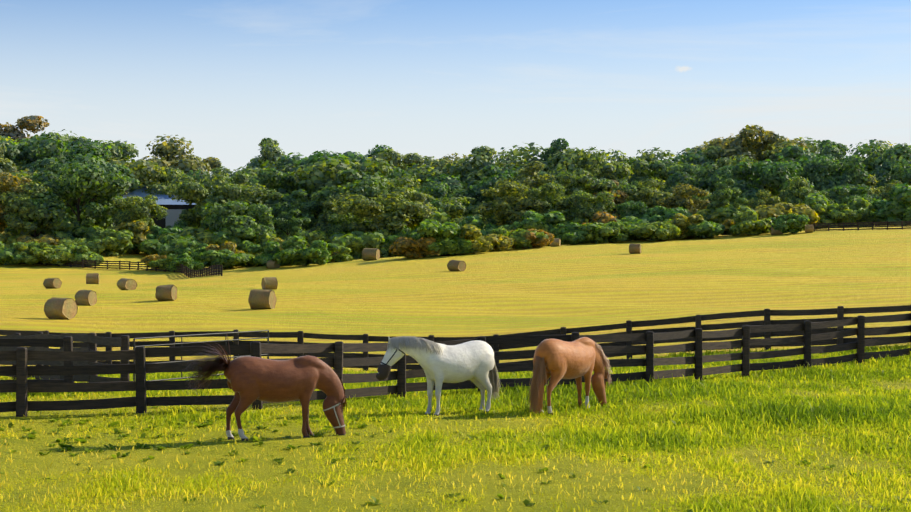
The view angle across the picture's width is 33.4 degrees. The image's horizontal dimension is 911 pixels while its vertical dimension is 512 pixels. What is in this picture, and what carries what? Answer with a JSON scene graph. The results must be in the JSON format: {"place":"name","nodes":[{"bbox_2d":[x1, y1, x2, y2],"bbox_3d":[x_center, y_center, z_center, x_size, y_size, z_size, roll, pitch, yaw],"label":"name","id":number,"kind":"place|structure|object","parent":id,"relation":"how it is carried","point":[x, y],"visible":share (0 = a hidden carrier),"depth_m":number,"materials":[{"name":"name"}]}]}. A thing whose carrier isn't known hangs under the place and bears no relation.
{"place":"outdoors","nodes":[
{"label":"outdoors","id":0,"kind":"place"},
{"bbox_2d":[0,225,910,511],"bbox_3d":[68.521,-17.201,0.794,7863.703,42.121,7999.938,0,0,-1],"label":"ground","id":1,"kind":"structure","parent":0,"point":[510,291],"depth_m":93.24,"materials":[{"name":"yellow plant"}]},
{"bbox_2d":[0,172,34,232],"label":"tree","id":2,"kind":"object","parent":1,"relation":"on","point":[10,182],"visible":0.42,"depth_m":287.38,"materials":[{"name":"green plant"}]},
{"bbox_2d":[0,115,49,142],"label":"tree","id":3,"kind":"object","parent":1,"relation":"on","point":[33,124],"visible":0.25,"depth_m":449.05,"materials":[{"name":"green plant"}]},
{"bbox_2d":[12,241,53,264],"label":"shrub","id":4,"kind":"object","parent":1,"relation":"on","point":[30,251],"visible":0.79,"depth_m":251.47,"materials":[{"name":"green plant"}]},
{"bbox_2d":[0,180,68,236],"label":"tree","id":5,"kind":"object","parent":1,"relation":"on","point":[26,226],"visible":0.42,"depth_m":284.17,"materials":[{"name":"green plant"}]},
{"bbox_2d":[0,336,73,382],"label":"fence","id":6,"kind":"object","parent":1,"relation":"on","point":[66,342],"visible":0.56,"depth_m":38.43,"materials":[{"name":"paint"}]},
{"bbox_2d":[0,134,78,172],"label":"tree","id":7,"kind":"object","parent":1,"relation":"on","point":[27,149],"visible":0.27,"depth_m":381.15,"materials":[{"name":"green plant"}]},
{"bbox_2d":[16,234,64,245],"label":"bush","id":8,"kind":"object","parent":1,"relation":"on","point":[49,239],"visible":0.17,"depth_m":282.31,"materials":[{"name":"green plant"}]},
{"bbox_2d":[36,248,75,264],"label":"shrub","id":9,"kind":"object","parent":1,"relation":"on","point":[58,256],"visible":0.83,"depth_m":251.83,"materials":[{"name":"green plant"}]},
{"bbox_2d":[44,297,77,319],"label":"hay bale","id":10,"kind":"object","parent":1,"relation":"on","point":[60,308],"visible":0.98,"depth_m":89.18},
{"bbox_2d":[0,332,129,391],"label":"pen fence","id":11,"kind":"object","parent":1,"relation":"on","point":[93,340],"visible":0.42,"depth_m":40.67,"materials":[{"name":"paint"}]},
{"bbox_2d":[36,216,103,240],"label":"understory","id":12,"kind":"object","parent":1,"relation":"on","point":[71,228],"visible":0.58,"depth_m":287.33,"materials":[{"name":"green plant"}]},
{"bbox_2d":[16,159,131,229],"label":"tree","id":13,"kind":"object","parent":1,"relation":"on","point":[95,188],"visible":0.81,"depth_m":289.62,"materials":[{"name":"green plant"}]},
{"bbox_2d":[25,132,138,166],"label":"tree","id":14,"kind":"object","parent":1,"relation":"on","point":[122,150],"visible":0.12,"depth_m":387.95,"materials":[{"name":"green plant"}]},
{"bbox_2d":[35,138,139,196],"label":"tree","id":15,"kind":"object","parent":1,"relation":"on","point":[87,154],"visible":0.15,"depth_m":340.70,"materials":[{"name":"green plant"}]},
{"bbox_2d":[84,229,133,256],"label":"understory","id":16,"kind":"object","parent":1,"relation":"on","point":[110,242],"visible":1,"depth_m":277.53,"materials":[{"name":"green plant"}]},
{"bbox_2d":[66,156,164,196],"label":"tree","id":17,"kind":"object","parent":1,"relation":"on","point":[145,172],"visible":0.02,"depth_m":349.82,"materials":[{"name":"green plant"}]},
{"bbox_2d":[20,259,222,277],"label":"fence","id":18,"kind":"object","parent":1,"relation":"on","point":[185,269],"visible":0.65,"depth_m":245.13,"materials":[{"name":"paint"}]},
{"bbox_2d":[107,220,152,253],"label":"understory","id":19,"kind":"object","parent":1,"relation":"on","point":[139,230],"visible":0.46,"depth_m":284.38,"materials":[{"name":"green plant"}]},
{"bbox_2d":[111,194,168,253],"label":"tree","id":20,"kind":"object","parent":1,"relation":"on","point":[135,208],"visible":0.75,"depth_m":287.88,"materials":[{"name":"green plant"}]},
{"bbox_2d":[115,186,212,227],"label":"house","id":21,"kind":"structure","parent":1,"relation":"on","point":[174,208],"depth_m":343.27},
{"bbox_2d":[155,284,176,300],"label":"hay bale","id":22,"kind":"object","parent":1,"relation":"on","point":[168,292],"visible":0.98,"depth_m":121.22},
{"bbox_2d":[137,234,196,255],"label":"understory","id":23,"kind":"object","parent":1,"relation":"on","point":[169,244],"visible":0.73,"depth_m":277.44,"materials":[{"name":"green plant"}]},
{"bbox_2d":[144,166,199,194],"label":"tree","id":24,"kind":"object","parent":1,"relation":"on","point":[169,175],"visible":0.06,"depth_m":349.78,"materials":[{"name":"green plant"}]},
{"bbox_2d":[138,134,220,181],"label":"tree","id":25,"kind":"object","parent":1,"relation":"on","point":[169,151],"visible":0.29,"depth_m":385.95,"materials":[{"name":"green plant"}]},
{"bbox_2d":[167,253,203,271],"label":"shrub","id":26,"kind":"object","parent":1,"relation":"on","point":[184,259],"visible":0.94,"depth_m":239.06,"materials":[{"name":"green plant"}]},
{"bbox_2d":[155,227,216,244],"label":"bush","id":27,"kind":"object","parent":1,"relation":"on","point":[201,235],"visible":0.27,"depth_m":283.83,"materials":[{"name":"green plant"}]},
{"bbox_2d":[133,330,268,380],"bbox_3d":[-6.636,2.628,40.208,0.049,1.162,5.337,0,-1,32],"label":"fence","id":28,"kind":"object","parent":1,"relation":"on","point":[181,343],"depth_m":39.73,"materials":[{"name":"wood"}]},
{"bbox_2d":[165,169,257,227],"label":"tree","id":29,"kind":"object","parent":1,"relation":"on","point":[189,190],"visible":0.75,"depth_m":319.61,"materials":[{"name":"green plant"}]},
{"bbox_2d":[196,249,249,268],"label":"shrub","id":30,"kind":"object","parent":1,"relation":"on","point":[227,258],"visible":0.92,"depth_m":242.27,"materials":[{"name":"green plant"}]},
{"bbox_2d":[211,225,255,252],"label":"understory","id":31,"kind":"object","parent":1,"relation":"on","point":[223,235],"visible":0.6,"depth_m":282.74,"materials":[{"name":"green plant"}]},
{"bbox_2d":[199,200,275,241],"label":"tree","id":32,"kind":"object","parent":1,"relation":"on","point":[232,215],"visible":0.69,"depth_m":286.46,"materials":[{"name":"green plant"}]},
{"bbox_2d":[217,182,283,236],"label":"tree","id":33,"kind":"object","parent":1,"relation":"on","point":[269,194],"visible":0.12,"depth_m":320.07,"materials":[{"name":"green plant"}]},
{"bbox_2d":[248,289,276,308],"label":"hay bale","id":34,"kind":"object","parent":1,"relation":"on","point":[262,299],"visible":0.98,"depth_m":104.72},
{"bbox_2d":[245,240,282,266],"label":"shrub","id":35,"kind":"object","parent":1,"relation":"on","point":[269,249],"visible":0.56,"depth_m":239.09,"materials":[{"name":"green plant"}]},
{"bbox_2d":[182,334,346,440],"bbox_3d":[-3.407,2.352,27.295,3.034,2.013,1.334,0,-1,-19],"label":"horse","id":36,"kind":"object","parent":1,"relation":"on","point":[251,380],"visible":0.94,"depth_m":27.11,"materials":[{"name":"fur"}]},
{"bbox_2d":[245,138,296,175],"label":"tree","id":37,"kind":"object","parent":1,"relation":"on","point":[270,150],"visible":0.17,"depth_m":449.61,"materials":[{"name":"green plant"}]},
{"bbox_2d":[254,168,306,227],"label":"tree","id":38,"kind":"object","parent":1,"relation":"on","point":[284,184],"visible":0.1,"depth_m":339.58,"materials":[{"name":"green plant"}]},
{"bbox_2d":[268,209,310,239],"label":"tree","id":39,"kind":"object","parent":1,"relation":"on","point":[293,223],"visible":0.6,"depth_m":297.90,"materials":[{"name":"green plant"}]},
{"bbox_2d":[272,235,311,265],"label":"shrub","id":40,"kind":"object","parent":1,"relation":"on","point":[294,248],"visible":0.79,"depth_m":235.97,"materials":[{"name":"green plant"}]},
{"bbox_2d":[268,189,318,234],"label":"tree","id":41,"kind":"object","parent":1,"relation":"on","point":[288,202],"visible":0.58,"depth_m":318.52,"materials":[{"name":"green plant"}]},
{"bbox_2d":[299,240,338,264],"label":"shrub","id":42,"kind":"object","parent":1,"relation":"on","point":[319,252],"visible":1,"depth_m":234.36,"materials":[{"name":"green plant"}]},
{"bbox_2d":[276,150,370,175],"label":"tree","id":43,"kind":"object","parent":1,"relation":"on","point":[317,156],"visible":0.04,"depth_m":380.45,"materials":[{"name":"green plant"}]},
{"bbox_2d":[271,156,394,222],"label":"tree","id":44,"kind":"object","parent":1,"relation":"on","point":[320,174],"visible":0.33,"depth_m":333.29,"materials":[{"name":"green plant"}]},
{"bbox_2d":[306,192,368,237],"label":"tree","id":45,"kind":"object","parent":1,"relation":"on","point":[322,225],"visible":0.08,"depth_m":313.00,"materials":[{"name":"green plant"}]},
{"bbox_2d":[327,213,371,236],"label":"tree","id":46,"kind":"object","parent":1,"relation":"on","point":[340,223],"visible":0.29,"depth_m":296.26,"materials":[{"name":"green plant"}]},
{"bbox_2d":[326,230,389,259],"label":"understory","id":47,"kind":"object","parent":1,"relation":"on","point":[356,242],"visible":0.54,"depth_m":281.05,"materials":[{"name":"green plant"}]},
{"bbox_2d":[303,169,416,229],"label":"tree","id":48,"kind":"object","parent":1,"relation":"on","point":[365,186],"visible":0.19,"depth_m":321.75,"materials":[{"name":"green plant"}]},
{"bbox_2d":[332,189,437,234],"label":"tree","id":49,"kind":"object","parent":1,"relation":"on","point":[401,212],"visible":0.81,"depth_m":289.29,"materials":[{"name":"green plant"}]},
{"bbox_2d":[368,174,433,212],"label":"tree","id":50,"kind":"object","parent":1,"relation":"on","point":[403,186],"visible":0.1,"depth_m":314.93,"materials":[{"name":"green plant"}]},
{"bbox_2d":[388,237,439,258],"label":"shrub","id":51,"kind":"object","parent":1,"relation":"on","point":[410,247],"visible":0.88,"depth_m":227.10,"materials":[{"name":"brown plant"}]},
{"bbox_2d":[376,148,452,188],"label":"tree","id":52,"kind":"object","parent":1,"relation":"on","point":[389,155],"visible":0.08,"depth_m":428.27,"materials":[{"name":"green plant"}]},
{"bbox_2d":[404,163,461,187],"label":"tree","id":53,"kind":"object","parent":1,"relation":"on","point":[423,176],"depth_m":382.34,"materials":[{"name":"green plant"}]},
{"bbox_2d":[409,218,459,255],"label":"shrub","id":54,"kind":"object","parent":1,"relation":"on","point":[426,228],"visible":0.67,"depth_m":226.97,"materials":[{"name":"green plant"}]},
{"bbox_2d":[376,336,501,415],"bbox_3d":[-0.231,2.534,32.175,2.884,1.716,0.816,0,-1,-27],"label":"grey horse","id":55,"kind":"object","parent":1,"relation":"on","point":[472,361],"visible":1,"depth_m":31.93},
{"bbox_2d":[418,181,471,204],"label":"tree","id":56,"kind":"object","parent":1,"relation":"on","point":[436,191],"visible":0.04,"depth_m":354.34,"materials":[{"name":"green plant"}]},
{"bbox_2d":[0,381,908,511],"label":"pasture weeds","id":57,"kind":"object","parent":1,"relation":"on","point":[210,422],"visible":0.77,"depth_m":26.35,"materials":[{"name":"green plant"}]},
{"bbox_2d":[0,313,910,416],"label":"paddock fence","id":58,"kind":"object","parent":1,"relation":"on","point":[21,387],"visible":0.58,"depth_m":36.23,"materials":[{"name":"paint"}]},
{"bbox_2d":[0,305,910,370],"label":"fence","id":59,"kind":"object","parent":1,"relation":"on","point":[839,311],"visible":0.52,"depth_m":54.48,"materials":[{"name":"paint"}]},
{"bbox_2d":[436,221,475,254],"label":"shrub","id":60,"kind":"object","parent":1,"relation":"on","point":[450,230],"visible":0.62,"depth_m":228.23,"materials":[{"name":"green plant"}]},
{"bbox_2d":[424,194,492,226],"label":"tree","id":61,"kind":"object","parent":1,"relation":"on","point":[460,209],"visible":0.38,"depth_m":316.96,"materials":[{"name":"green plant"}]},
{"bbox_2d":[458,224,493,252],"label":"shrub","id":62,"kind":"object","parent":1,"relation":"on","point":[472,233],"visible":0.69,"depth_m":229.69,"materials":[{"name":"green plant"}]},
{"bbox_2d":[479,233,513,251],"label":"shrub","id":63,"kind":"object","parent":1,"relation":"on","point":[501,242],"visible":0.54,"depth_m":235.99,"materials":[{"name":"green plant"}]},
{"bbox_2d":[467,164,545,218],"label":"tree","id":64,"kind":"object","parent":1,"relation":"on","point":[489,170],"visible":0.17,"depth_m":350.62,"materials":[{"name":"green plant"}]},
{"bbox_2d":[478,181,547,225],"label":"tree","id":65,"kind":"object","parent":1,"relation":"on","point":[513,206],"visible":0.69,"depth_m":289.74,"materials":[{"name":"green plant"}]},
{"bbox_2d":[492,161,556,216],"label":"tree","id":66,"kind":"object","parent":1,"relation":"on","point":[528,175],"visible":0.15,"depth_m":325.75,"materials":[{"name":"green plant"}]},
{"bbox_2d":[501,228,548,248],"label":"shrub","id":67,"kind":"object","parent":1,"relation":"on","point":[517,235],"visible":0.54,"depth_m":240.62,"materials":[{"name":"green plant"}]},
{"bbox_2d":[439,142,612,190],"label":"tree","id":68,"kind":"object","parent":1,"relation":"on","point":[473,167],"visible":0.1,"depth_m":383.30,"materials":[{"name":"green plant"}]},
{"bbox_2d":[510,228,553,247],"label":"shrub","id":69,"kind":"object","parent":1,"relation":"on","point":[531,236],"visible":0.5,"depth_m":241.46,"materials":[{"name":"green plant"}]},
{"bbox_2d":[502,210,564,246],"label":"understory","id":70,"kind":"object","parent":1,"relation":"on","point":[539,221],"visible":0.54,"depth_m":278.27,"materials":[{"name":"green plant"}]},
{"bbox_2d":[525,181,577,222],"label":"tree","id":71,"kind":"object","parent":1,"relation":"on","point":[556,201],"visible":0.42,"depth_m":290.74,"materials":[{"name":"green plant"}]},
{"bbox_2d":[549,222,585,244],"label":"shrub","id":72,"kind":"object","parent":1,"relation":"on","point":[567,234],"visible":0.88,"depth_m":261.80,"materials":[{"name":"green plant"}]},
{"bbox_2d":[527,337,612,414],"bbox_3d":[2.471,2.613,32.925,0.654,1.689,2.794,0,-1,41],"label":"chestnut horse","id":73,"kind":"object","parent":1,"relation":"on","point":[557,360],"visible":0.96,"depth_m":32.50},
{"bbox_2d":[537,172,618,222],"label":"tree","id":74,"kind":"object","parent":1,"relation":"on","point":[570,183],"visible":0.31,"depth_m":318.74,"materials":[{"name":"green plant"}]},
{"bbox_2d":[566,190,616,222],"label":"tree","id":75,"kind":"object","parent":1,"relation":"on","point":[586,207],"visible":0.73,"depth_m":287.40,"materials":[{"name":"green plant"}]},
{"bbox_2d":[550,147,633,188],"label":"tree","id":76,"kind":"object","parent":1,"relation":"on","point":[587,162],"visible":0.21,"depth_m":342.66,"materials":[{"name":"green plant"}]},
{"bbox_2d":[574,222,625,243],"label":"shrub","id":77,"kind":"object","parent":1,"relation":"on","point":[597,233],"visible":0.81,"depth_m":261.14,"materials":[{"name":"green plant"}]},
{"bbox_2d":[615,200,647,219],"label":"tree","id":78,"kind":"object","parent":1,"relation":"on","point":[634,209],"visible":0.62,"depth_m":290.82,"materials":[{"name":"green plant"}]},
{"bbox_2d":[624,177,674,208],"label":"tree","id":79,"kind":"object","parent":1,"relation":"on","point":[650,194],"visible":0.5,"depth_m":322.25,"materials":[{"name":"green plant"}]},
{"bbox_2d":[632,147,675,162],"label":"tree","id":80,"kind":"object","parent":1,"relation":"on","point":[647,156],"visible":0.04,"depth_m":462.34,"materials":[{"name":"green plant"}]},
{"bbox_2d":[631,221,680,240],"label":"shrub","id":81,"kind":"object","parent":1,"relation":"on","point":[656,231],"visible":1,"depth_m":261.34,"materials":[{"name":"green plant"}]},
{"bbox_2d":[624,158,698,208],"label":"tree","id":82,"kind":"object","parent":1,"relation":"on","point":[659,170],"visible":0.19,"depth_m":357.85,"materials":[{"name":"green plant"}]},
{"bbox_2d":[639,206,688,222],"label":"bush","id":83,"kind":"object","parent":1,"relation":"on","point":[659,213],"visible":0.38,"depth_m":281.21,"materials":[{"name":"green plant"}]},
{"bbox_2d":[656,183,708,213],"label":"tree","id":84,"kind":"object","parent":1,"relation":"on","point":[689,204],"visible":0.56,"depth_m":295.03,"materials":[{"name":"green plant"}]},
{"bbox_2d":[666,213,703,238],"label":"shrub","id":85,"kind":"object","parent":1,"relation":"on","point":[681,222],"visible":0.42,"depth_m":265.25,"materials":[{"name":"green plant"}]},
{"bbox_2d":[659,148,721,177],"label":"tree","id":86,"kind":"object","parent":1,"relation":"on","point":[697,158],"visible":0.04,"depth_m":387.59,"materials":[{"name":"green plant"}]},
{"bbox_2d":[662,161,731,198],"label":"tree","id":87,"kind":"object","parent":1,"relation":"on","point":[700,182],"visible":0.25,"depth_m":342.61,"materials":[{"name":"green plant"}]},
{"bbox_2d":[684,220,724,237],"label":"shrub","id":88,"kind":"object","parent":1,"relation":"on","point":[705,229],"visible":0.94,"depth_m":264.72,"materials":[{"name":"green plant"}]},
{"bbox_2d":[706,178,747,234],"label":"tree","id":89,"kind":"object","parent":1,"relation":"on","point":[724,194],"visible":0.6,"depth_m":288.76,"materials":[{"name":"green plant"}]},
{"bbox_2d":[706,154,757,192],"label":"tree","id":90,"kind":"object","parent":1,"relation":"on","point":[730,161],"visible":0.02,"depth_m":340.38,"materials":[{"name":"green plant"}]},
{"bbox_2d":[729,210,771,234],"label":"shrub","id":91,"kind":"object","parent":1,"relation":"on","point":[750,223],"visible":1,"depth_m":264.16,"materials":[{"name":"green plant"}]},
{"bbox_2d":[707,125,807,162],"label":"tree","id":92,"kind":"object","parent":1,"relation":"on","point":[744,142],"visible":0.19,"depth_m":386.62,"materials":[{"name":"green plant"}]},
{"bbox_2d":[747,189,779,209],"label":"tree","id":93,"kind":"object","parent":1,"relation":"on","point":[769,200],"visible":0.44,"depth_m":295.52,"materials":[{"name":"green plant"}]},
{"bbox_2d":[714,159,813,207],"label":"tree","id":94,"kind":"object","parent":1,"relation":"on","point":[752,180],"visible":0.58,"depth_m":310.67,"materials":[{"name":"green plant"}]},
{"bbox_2d":[751,202,819,229],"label":"understory","id":95,"kind":"object","parent":1,"relation":"on","point":[763,211],"visible":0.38,"depth_m":278.96,"materials":[{"name":"green plant"}]},
{"bbox_2d":[771,214,809,232],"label":"shrub","id":96,"kind":"object","parent":1,"relation":"on","point":[792,223],"visible":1,"depth_m":257.79,"materials":[{"name":"green plant"}]},
{"bbox_2d":[769,145,821,180],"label":"tree","id":97,"kind":"object","parent":1,"relation":"on","point":[796,154],"visible":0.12,"depth_m":354.48,"materials":[{"name":"green plant"}]},
{"bbox_2d":[777,176,819,204],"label":"tree","id":98,"kind":"object","parent":1,"relation":"on","point":[797,192],"visible":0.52,"depth_m":301.36,"materials":[{"name":"green plant"}]},
{"bbox_2d":[811,203,856,228],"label":"understory","id":99,"kind":"object","parent":1,"relation":"on","point":[835,213],"visible":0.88,"depth_m":283.38,"materials":[{"name":"green plant"}]},
{"bbox_2d":[803,154,868,191],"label":"tree","id":100,"kind":"object","parent":1,"relation":"on","point":[833,171],"visible":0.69,"depth_m":339.59,"materials":[{"name":"green plant"}]},
{"bbox_2d":[823,184,882,211],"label":"tree","id":101,"kind":"object","parent":1,"relation":"on","point":[837,194],"visible":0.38,"depth_m":324.55,"materials":[{"name":"green plant"}]},
{"bbox_2d":[848,197,874,226],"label":"bush","id":102,"kind":"object","parent":1,"relation":"on","point":[862,208],"visible":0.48,"depth_m":286.69,"materials":[{"name":"green plant"}]},
{"bbox_2d":[814,221,910,231],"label":"fence","id":103,"kind":"object","parent":1,"relation":"on","point":[905,224],"visible":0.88,"depth_m":258.34,"materials":[{"name":"paint"}]},
{"bbox_2d":[835,139,910,185],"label":"tree","id":104,"kind":"object","parent":1,"relation":"on","point":[895,154],"visible":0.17,"depth_m":371.61,"materials":[{"name":"green plant"}]},
{"bbox_2d":[868,157,910,189],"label":"tree","id":105,"kind":"object","parent":1,"relation":"on","point":[884,178],"visible":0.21,"depth_m":356.42,"materials":[{"name":"green plant"}]},
{"bbox_2d":[871,182,910,225],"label":"tree","id":106,"kind":"object","parent":1,"relation":"on","point":[896,207],"visible":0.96,"depth_m":280.58,"materials":[{"name":"green plant"}]},
{"bbox_2d":[0,343,910,511],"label":"pasture grass","id":107,"kind":"structure","parent":0,"point":[838,412],"depth_m":28.17,"materials":[{"name":"green plant"}]},
{"bbox_2d":[0,0,910,174],"label":"sky","id":108,"kind":"structure","parent":0,"point":[429,78],"materials":[{"name":"blue"}]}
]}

